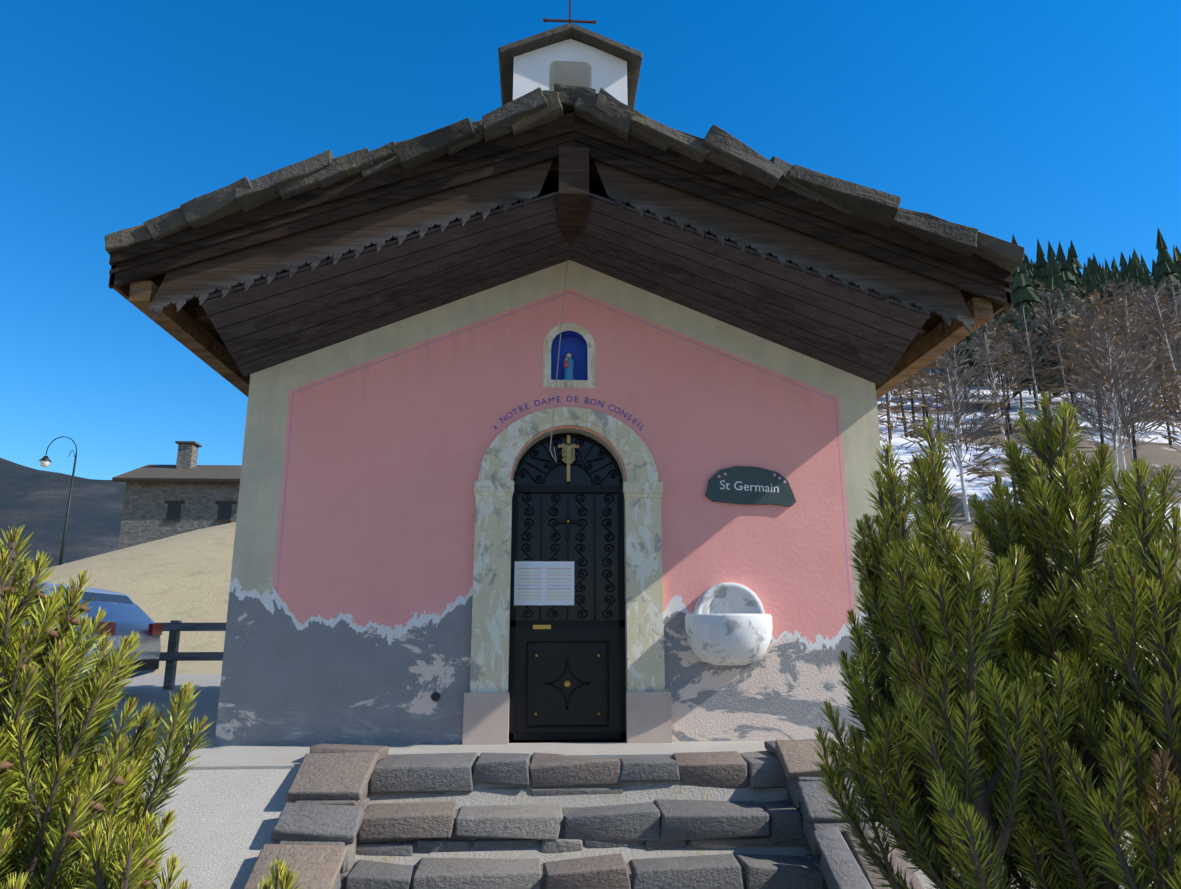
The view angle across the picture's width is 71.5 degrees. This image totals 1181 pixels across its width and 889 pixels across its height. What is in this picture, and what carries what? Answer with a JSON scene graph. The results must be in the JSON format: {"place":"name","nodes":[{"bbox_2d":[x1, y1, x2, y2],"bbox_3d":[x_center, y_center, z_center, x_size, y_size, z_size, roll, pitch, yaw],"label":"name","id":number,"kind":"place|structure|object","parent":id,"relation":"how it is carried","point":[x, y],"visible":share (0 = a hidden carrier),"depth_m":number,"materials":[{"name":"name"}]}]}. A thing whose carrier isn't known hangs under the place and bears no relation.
{"place":"outdoors","nodes":[
{"label":"outdoors","id":0,"kind":"place"},
{"bbox_2d":[533,520,599,715],"bbox_3d":[-0.187,1.330,6.397,0.521,1.496,0.010,1,-13,-3],"label":"door hardware","id":1,"kind":"object","parent":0,"point":[567,683],"depth_m":6.36,"materials":[{"name":"metal"}]},
{"bbox_2d":[0,359,1180,888],"bbox_3d":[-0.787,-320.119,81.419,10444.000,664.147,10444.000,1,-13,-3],"label":"ground","id":2,"kind":"structure","parent":0,"point":[184,577],"depth_m":28.16,"materials":[{"name":"beige soil"}]},
{"bbox_2d":[39,436,76,564],"bbox_3d":[-20.125,2.191,30.657,1.353,5.134,0.380,1,-13,-3],"label":"street lamp","id":3,"kind":"object","parent":2,"relation":"on","point":[45,461],"visible":0.98,"depth_m":30.80,"materials":[{"name":"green metal"}]},
{"bbox_2d":[15,581,162,702],"bbox_3d":[-8.117,2.607,10.866,4.042,1.489,1.804,1,-13,-3],"label":"parked car","id":4,"kind":"object","parent":2,"relation":"on","point":[126,615],"visible":0.31,"depth_m":11.10,"materials":[{"name":"blue paint"}]},
{"bbox_2d":[0,523,213,888],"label":"pine","id":5,"kind":"object","parent":2,"relation":"on","point":[54,827],"depth_m":2.61,"materials":[{"name":"green plant"}]},
{"bbox_2d":[0,809,302,888],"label":"shrub","id":6,"kind":"object","parent":2,"relation":"on","point":[111,861],"depth_m":2.34,"materials":[{"name":"green plant"}]},
{"bbox_2d":[112,441,241,549],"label":"old stone house","id":7,"kind":"structure","parent":2,"relation":"on","point":[185,493],"depth_m":49.60,"materials":[{"name":"grey stone"}]},
{"bbox_2d":[155,620,225,689],"bbox_3d":[-7.499,3.304,12.777,6.000,1.100,0.155,1,-13,-3],"label":"wood fence","id":8,"kind":"object","parent":2,"relation":"on","point":[171,656],"visible":0.15,"depth_m":12.80,"materials":[{"name":"grey wood"}]},
{"bbox_2d":[93,740,870,888],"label":"platform","id":9,"kind":"structure","parent":2,"relation":"on","point":[228,803],"depth_m":4.79,"materials":[{"name":"concrete"}]},
{"bbox_2d":[214,260,892,745],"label":"chapel walls","id":10,"kind":"structure","parent":2,"relation":"on","point":[350,602],"depth_m":6.45,"materials":[{"name":"paint"}]},
{"bbox_2d":[201,191,569,375],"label":"soffit","id":11,"kind":"structure","parent":10,"relation":"attached to","point":[260,325],"depth_m":6.25,"materials":[{"name":"brown wood"}]},
{"bbox_2d":[149,160,553,318],"bbox_3d":[-1.649,-1.510,5.866,2.789,1.350,0.022,1,-13,-3],"label":"lambrequin","id":12,"kind":"object","parent":11,"relation":"attached to","point":[203,281],"visible":0.94,"depth_m":5.84,"materials":[{"name":"brown wood"}]},
{"bbox_2d":[550,259,567,461],"bbox_3d":[-0.255,-0.709,6.660,0.138,1.744,0.028,1,-13,-3],"label":"bell rope","id":13,"kind":"object","parent":11,"relation":"hanging from","point":[557,367],"visible":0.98,"depth_m":6.62,"materials":[{"name":"beige fabric"}]},
{"bbox_2d":[431,692,439,701],"bbox_3d":[-1.147,1.867,6.068,0.070,0.070,0.024,1,-13,-3],"label":"wall hole","id":14,"kind":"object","parent":10,"relation":"attached to","point":[435,696],"depth_m":6.06,"materials":[{"name":"black"}]},
{"bbox_2d":[128,281,993,399],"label":"roof beams","id":15,"kind":"structure","parent":10,"relation":"on","point":[187,330],"depth_m":6.54,"materials":[{"name":"brown wood"}]},
{"bbox_2d":[110,158,1010,393],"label":"rafters","id":16,"kind":"object","parent":15,"relation":"on","point":[193,308],"depth_m":6.64,"materials":[{"name":"brown wood"}]},
{"bbox_2d":[105,83,1024,274],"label":"roof slabs","id":17,"kind":"structure","parent":16,"relation":"on","point":[606,110],"depth_m":5.90,"materials":[{"name":"stone"}]},
{"bbox_2d":[108,112,573,288],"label":"fascia","id":18,"kind":"structure","parent":17,"relation":"attached to","point":[344,199],"depth_m":5.84,"materials":[{"name":"brown wood"}]},
{"bbox_2d":[513,39,627,105],"bbox_3d":[-0.201,-2.758,7.652,1.020,1.685,0.850,1,-13,-3],"label":"belfry","id":19,"kind":"object","parent":17,"relation":"on","point":[571,62],"visible":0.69,"depth_m":7.38,"materials":[{"name":"white paint"}]},
{"bbox_2d":[498,23,642,108],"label":"bell turret roof","id":20,"kind":"structure","parent":19,"relation":"on","point":[508,53],"depth_m":7.35,"materials":[{"name":"grey stone"}]},
{"bbox_2d":[543,0,596,25],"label":"cross","id":21,"kind":"object","parent":20,"relation":"on","point":[569,21],"visible":0.71,"depth_m":7.88,"materials":[{"name":"brown metal"}]},
{"bbox_2d":[574,112,1011,306],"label":"fascia","id":22,"kind":"structure","parent":17,"relation":"attached to","point":[973,273],"depth_m":6.02,"materials":[{"name":"brown wood"}]},
{"bbox_2d":[462,323,671,744],"bbox_3d":[-0.169,0.588,6.393,1.530,3.295,0.080,1,-13,-3],"label":"door surround","id":23,"kind":"object","parent":10,"relation":"attached to","point":[486,711],"visible":0.96,"depth_m":6.29,"materials":[{"name":"stone"}]},
{"bbox_2d":[509,435,625,739],"bbox_3d":[-0.179,1.075,6.473,0.890,2.372,0.045,1,-13,-3],"label":"door ironwork","id":24,"kind":"object","parent":10,"relation":"attached to","point":[567,489],"depth_m":6.46,"materials":[{"name":"black metal"}]},
{"bbox_2d":[514,561,573,604],"bbox_3d":[-0.362,1.088,6.431,0.470,0.340,0.012,1,-13,-3],"label":"notice paper","id":25,"kind":"object","parent":24,"relation":"attached to","point":[543,582],"visible":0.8,"depth_m":6.43,"materials":[{"name":"white paper"}]},
{"bbox_2d":[513,433,622,732],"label":"door panels","id":26,"kind":"object","parent":24,"relation":"attached to","point":[547,703],"visible":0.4,"depth_m":6.44,"materials":[{"name":"black metal"}]},
{"bbox_2d":[558,435,578,481],"bbox_3d":[-0.178,0.111,6.647,0.170,0.380,0.039,1,-13,-3],"label":"crucifix","id":27,"kind":"object","parent":24,"relation":"attached to","point":[568,454],"visible":0.98,"depth_m":6.64,"materials":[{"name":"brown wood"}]},
{"bbox_2d":[493,396,642,430],"bbox_3d":[-0.176,-0.254,6.627,1.218,0.287,0.002,1,-13,-3],"label":"inscription","id":28,"kind":"object","parent":10,"relation":"attached to","point":[568,401],"visible":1,"depth_m":6.64,"materials":[{"name":"purple"}]},
{"bbox_2d":[563,352,574,379],"bbox_3d":[-0.181,-0.639,6.796,0.103,0.268,0.085,6,-14,-25],"label":"niche statue","id":29,"kind":"object","parent":10,"relation":"on","point":[569,364],"visible":0.85,"depth_m":6.76,"materials":[{"name":"blue ceramic"}]},
{"bbox_2d":[558,146,588,247],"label":"ridge beam","id":30,"kind":"structure","parent":10,"relation":"on","point":[573,183],"depth_m":6.01,"materials":[{"name":"brown wood"}]},
{"bbox_2d":[685,582,771,665],"bbox_3d":[1.067,1.346,6.163,0.670,0.620,0.310,1,-13,-3],"label":"holy water font","id":31,"kind":"object","parent":10,"relation":"attached to","point":[728,623],"visible":1,"depth_m":6.10,"materials":[{"name":"white stone"}]},
{"bbox_2d":[570,192,926,385],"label":"soffit","id":32,"kind":"structure","parent":10,"relation":"attached to","point":[851,329],"depth_m":6.40,"materials":[{"name":"brown wood"}]},
{"bbox_2d":[593,161,975,332],"bbox_3d":[1.402,-1.478,6.029,2.789,1.350,0.022,1,-13,-3],"label":"lambrequin","id":33,"kind":"object","parent":32,"relation":"attached to","point":[865,274],"visible":0.88,"depth_m":6.01,"materials":[{"name":"brown wood"}]},
{"bbox_2d":[705,466,795,506],"bbox_3d":[1.276,0.334,6.557,0.728,0.323,0.028,1,-13,-3],"label":"slate sign","id":34,"kind":"object","parent":10,"relation":"attached to","point":[745,485],"visible":1,"depth_m":6.54,"materials":[{"name":"grey stone"}]},
{"bbox_2d":[243,739,922,888],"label":"stone steps","id":35,"kind":"structure","parent":2,"relation":"on","point":[330,817],"depth_m":4.72,"materials":[{"name":"grey stone"}]},
{"bbox_2d":[360,757,769,888],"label":"step mortar","id":36,"kind":"object","parent":35,"relation":"on","point":[565,810],"visible":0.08,"depth_m":4.72,"materials":[{"name":"grey concrete"}]},
{"bbox_2d":[812,390,1180,888],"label":"pine","id":37,"kind":"object","parent":2,"relation":"on","point":[1006,695],"depth_m":2.75,"materials":[{"name":"green plant"}]},
{"bbox_2d":[877,275,1180,521],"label":"bare trees","id":38,"kind":"object","parent":2,"relation":"on","point":[1151,356],"visible":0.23,"depth_m":57.61,"materials":[{"name":"grey plant"}]},
{"bbox_2d":[890,228,1180,407],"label":"hill conifers","id":39,"kind":"object","parent":2,"relation":"on","point":[1063,275],"visible":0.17,"depth_m":99.52,"materials":[{"name":"green plant"}]},
{"bbox_2d":[0,0,1180,479],"label":"sky","id":40,"kind":"structure","parent":0,"point":[1055,121],"materials":[{"name":"blue"}]}
]}

